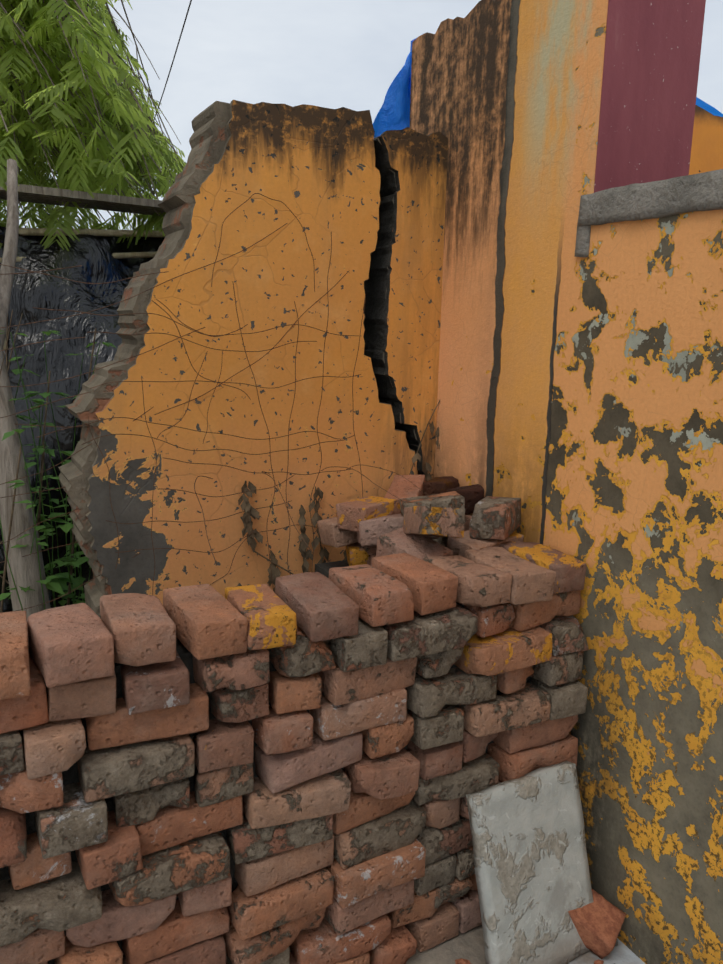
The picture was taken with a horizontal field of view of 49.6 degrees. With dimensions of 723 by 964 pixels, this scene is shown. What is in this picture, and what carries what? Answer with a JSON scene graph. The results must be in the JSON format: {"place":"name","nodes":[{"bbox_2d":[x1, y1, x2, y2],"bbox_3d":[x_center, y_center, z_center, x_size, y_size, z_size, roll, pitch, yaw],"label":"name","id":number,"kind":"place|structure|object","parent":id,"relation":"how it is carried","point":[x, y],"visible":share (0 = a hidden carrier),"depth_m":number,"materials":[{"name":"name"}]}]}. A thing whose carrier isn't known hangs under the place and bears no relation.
{"place":"outdoors","nodes":[
{"label":"outdoors","id":0,"kind":"place"},
{"bbox_2d":[0,159,18,347],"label":"wooden post","id":1,"kind":"object","parent":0,"point":[9,256],"visible":0.96,"depth_m":2.42,"materials":[{"name":"grey wood"}]},
{"bbox_2d":[154,0,191,119],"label":"overhead cable","id":2,"kind":"object","parent":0,"point":[175,52],"visible":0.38,"depth_m":6.93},
{"bbox_2d":[1,0,722,229],"label":"sky","id":3,"kind":"structure","parent":0,"point":[332,54],"materials":[{"name":"white"}]},
{"bbox_2d":[373,34,422,137],"bbox_3d":[0.127,-1.376,2.727,0.230,0.354,0.121,-5,13,-28],"label":"blue tarp","id":4,"kind":"object","parent":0,"point":[393,113],"visible":0.52,"depth_m":2.73,"materials":[{"name":"blue plastic"}]},
{"bbox_2d":[370,925,644,963],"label":"ground","id":5,"kind":"structure","parent":0,"point":[468,945],"depth_m":2.00,"materials":[{"name":"concrete"}]},
{"bbox_2d":[0,340,50,618],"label":"old fence post","id":6,"kind":"object","parent":5,"relation":"on","point":[25,572],"visible":0.44,"depth_m":2.34,"materials":[{"name":"grey wood"}]},
{"bbox_2d":[0,310,48,583],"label":"dead twigs","id":7,"kind":"object","parent":6,"relation":"attached to","point":[8,370],"visible":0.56,"depth_m":2.51,"materials":[{"name":"brown wood"}]},
{"bbox_2d":[0,265,89,562],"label":"wires","id":8,"kind":"object","parent":6,"relation":"attached to","point":[44,404],"visible":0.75,"depth_m":2.19,"materials":[{"name":"grey metal"}]},
{"bbox_2d":[0,490,51,611],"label":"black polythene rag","id":9,"kind":"object","parent":5,"relation":"on","point":[7,604],"visible":0.06,"depth_m":2.72,"materials":[{"name":"black plastic"}]},
{"bbox_2d":[0,322,96,612],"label":"dry sticks","id":10,"kind":"object","parent":5,"relation":"on","point":[38,521],"visible":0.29,"depth_m":2.45,"materials":[{"name":"brown wood"}]},
{"bbox_2d":[0,330,115,610],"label":"weed","id":11,"kind":"object","parent":5,"relation":"on","point":[57,583],"depth_m":2.47,"materials":[{"name":"green plant"}]},
{"bbox_2d":[0,226,164,607],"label":"plastic sheet","id":12,"kind":"object","parent":5,"relation":"on","point":[95,258],"visible":0.06,"depth_m":3.03,"materials":[{"name":"black plastic"}]},
{"bbox_2d":[0,252,156,262],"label":"bamboo pole","id":13,"kind":"object","parent":12,"relation":"attached to","point":[132,255],"visible":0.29,"depth_m":3.23,"materials":[{"name":"wood"}]},
{"bbox_2d":[0,182,166,216],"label":"wooden rail","id":14,"kind":"object","parent":12,"relation":"attached to","point":[52,196],"depth_m":3.07,"materials":[{"name":"grey wood"}]},
{"bbox_2d":[18,228,164,236],"bbox_3d":[-1.608,-0.917,2.901,1.854,0.156,0.045,-4,12,-26],"label":"bamboo pole","id":15,"kind":"object","parent":12,"relation":"attached to","point":[41,231],"visible":0.56,"depth_m":3.14,"materials":[{"name":"grey wood"}]},
{"bbox_2d":[0,0,186,250],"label":"tree","id":16,"kind":"object","parent":5,"relation":"on","point":[93,169],"depth_m":3.06,"materials":[{"name":"green plant"}]},
{"bbox_2d":[58,100,417,618],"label":"boundary wall","id":17,"kind":"structure","parent":5,"relation":"on","point":[314,170],"depth_m":2.28,"materials":[{"name":"orange paint"}]},
{"bbox_2d":[0,193,470,611],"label":"rusty wire","id":18,"kind":"object","parent":17,"relation":"attached to","point":[270,452],"visible":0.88,"depth_m":2.23,"materials":[{"name":"brown metal"}]},
{"bbox_2d":[238,400,439,592],"bbox_3d":[-0.119,0.085,2.468,0.983,0.760,0.042,-5,13,-28],"label":"dry creeper","id":19,"kind":"object","parent":17,"relation":"attached to","point":[250,510],"depth_m":2.45,"materials":[{"name":"brown plant"}]},
{"bbox_2d":[0,560,531,963],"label":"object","id":20,"kind":"object","parent":5,"relation":"on","point":[70,775],"visible":0.04,"depth_m":1.62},
{"bbox_2d":[0,475,588,963],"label":"brick stack","id":21,"kind":"object","parent":5,"relation":"on","point":[364,855],"visible":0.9,"depth_m":1.72,"materials":[{"name":"red brick"}]},
{"bbox_2d":[363,127,447,480],"bbox_3d":[0.087,-0.050,2.723,0.243,2.170,0.235,-5,13,-28],"label":"wall section","id":22,"kind":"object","parent":5,"relation":"on","point":[402,302],"visible":0.56,"depth_m":2.52,"materials":[{"name":"orange paint"}]},
{"bbox_2d":[466,761,593,963],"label":"stone slab","id":23,"kind":"object","parent":5,"relation":"on","point":[532,872],"depth_m":1.95,"materials":[{"name":"grey stone"}]},
{"bbox_2d":[455,939,617,963],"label":"brick crumbs","id":24,"kind":"object","parent":5,"relation":"on","point":[465,961],"visible":0.33,"depth_m":1.96,"materials":[{"name":"red brick"}]},
{"bbox_2d":[568,889,625,958],"bbox_3d":[0.584,1.135,2.037,0.177,0.134,0.130,9,13,33],"label":"brick fragment","id":25,"kind":"object","parent":5,"relation":"on","point":[598,921],"visible":0.65,"depth_m":1.99,"materials":[{"name":"red brick"}]},
{"bbox_2d":[689,105,722,174],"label":"room wall","id":26,"kind":"structure","parent":5,"relation":"on","point":[707,148],"depth_m":2.99,"materials":[{"name":"orange paint"}]},
{"bbox_2d":[394,75,722,116],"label":"blue tarp","id":27,"kind":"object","parent":26,"relation":"on","point":[707,107],"depth_m":3.06,"materials":[{"name":"blue plastic"}]},
{"bbox_2d":[409,0,722,963],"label":"house wall","id":28,"kind":"structure","parent":0,"point":[579,410],"depth_m":1.99,"materials":[{"name":"orange paint"}]},
{"bbox_2d":[574,217,590,256],"bbox_3d":[0.572,-0.627,1.987,0.031,0.111,0.043,-5,13,-28],"label":"concrete ledge end","id":29,"kind":"object","parent":28,"relation":"attached to","point":[582,241],"visible":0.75,"depth_m":1.98,"materials":[{"name":"grey concrete"}]},
{"bbox_2d":[594,0,705,192],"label":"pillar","id":30,"kind":"structure","parent":28,"relation":"attached to","point":[652,54],"depth_m":1.97,"materials":[{"name":"red paint"}]},
{"bbox_2d":[578,169,722,225],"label":"concrete ledge","id":31,"kind":"object","parent":28,"relation":"attached to","point":[671,196],"visible":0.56,"depth_m":1.77,"materials":[{"name":"grey concrete"}]}
]}

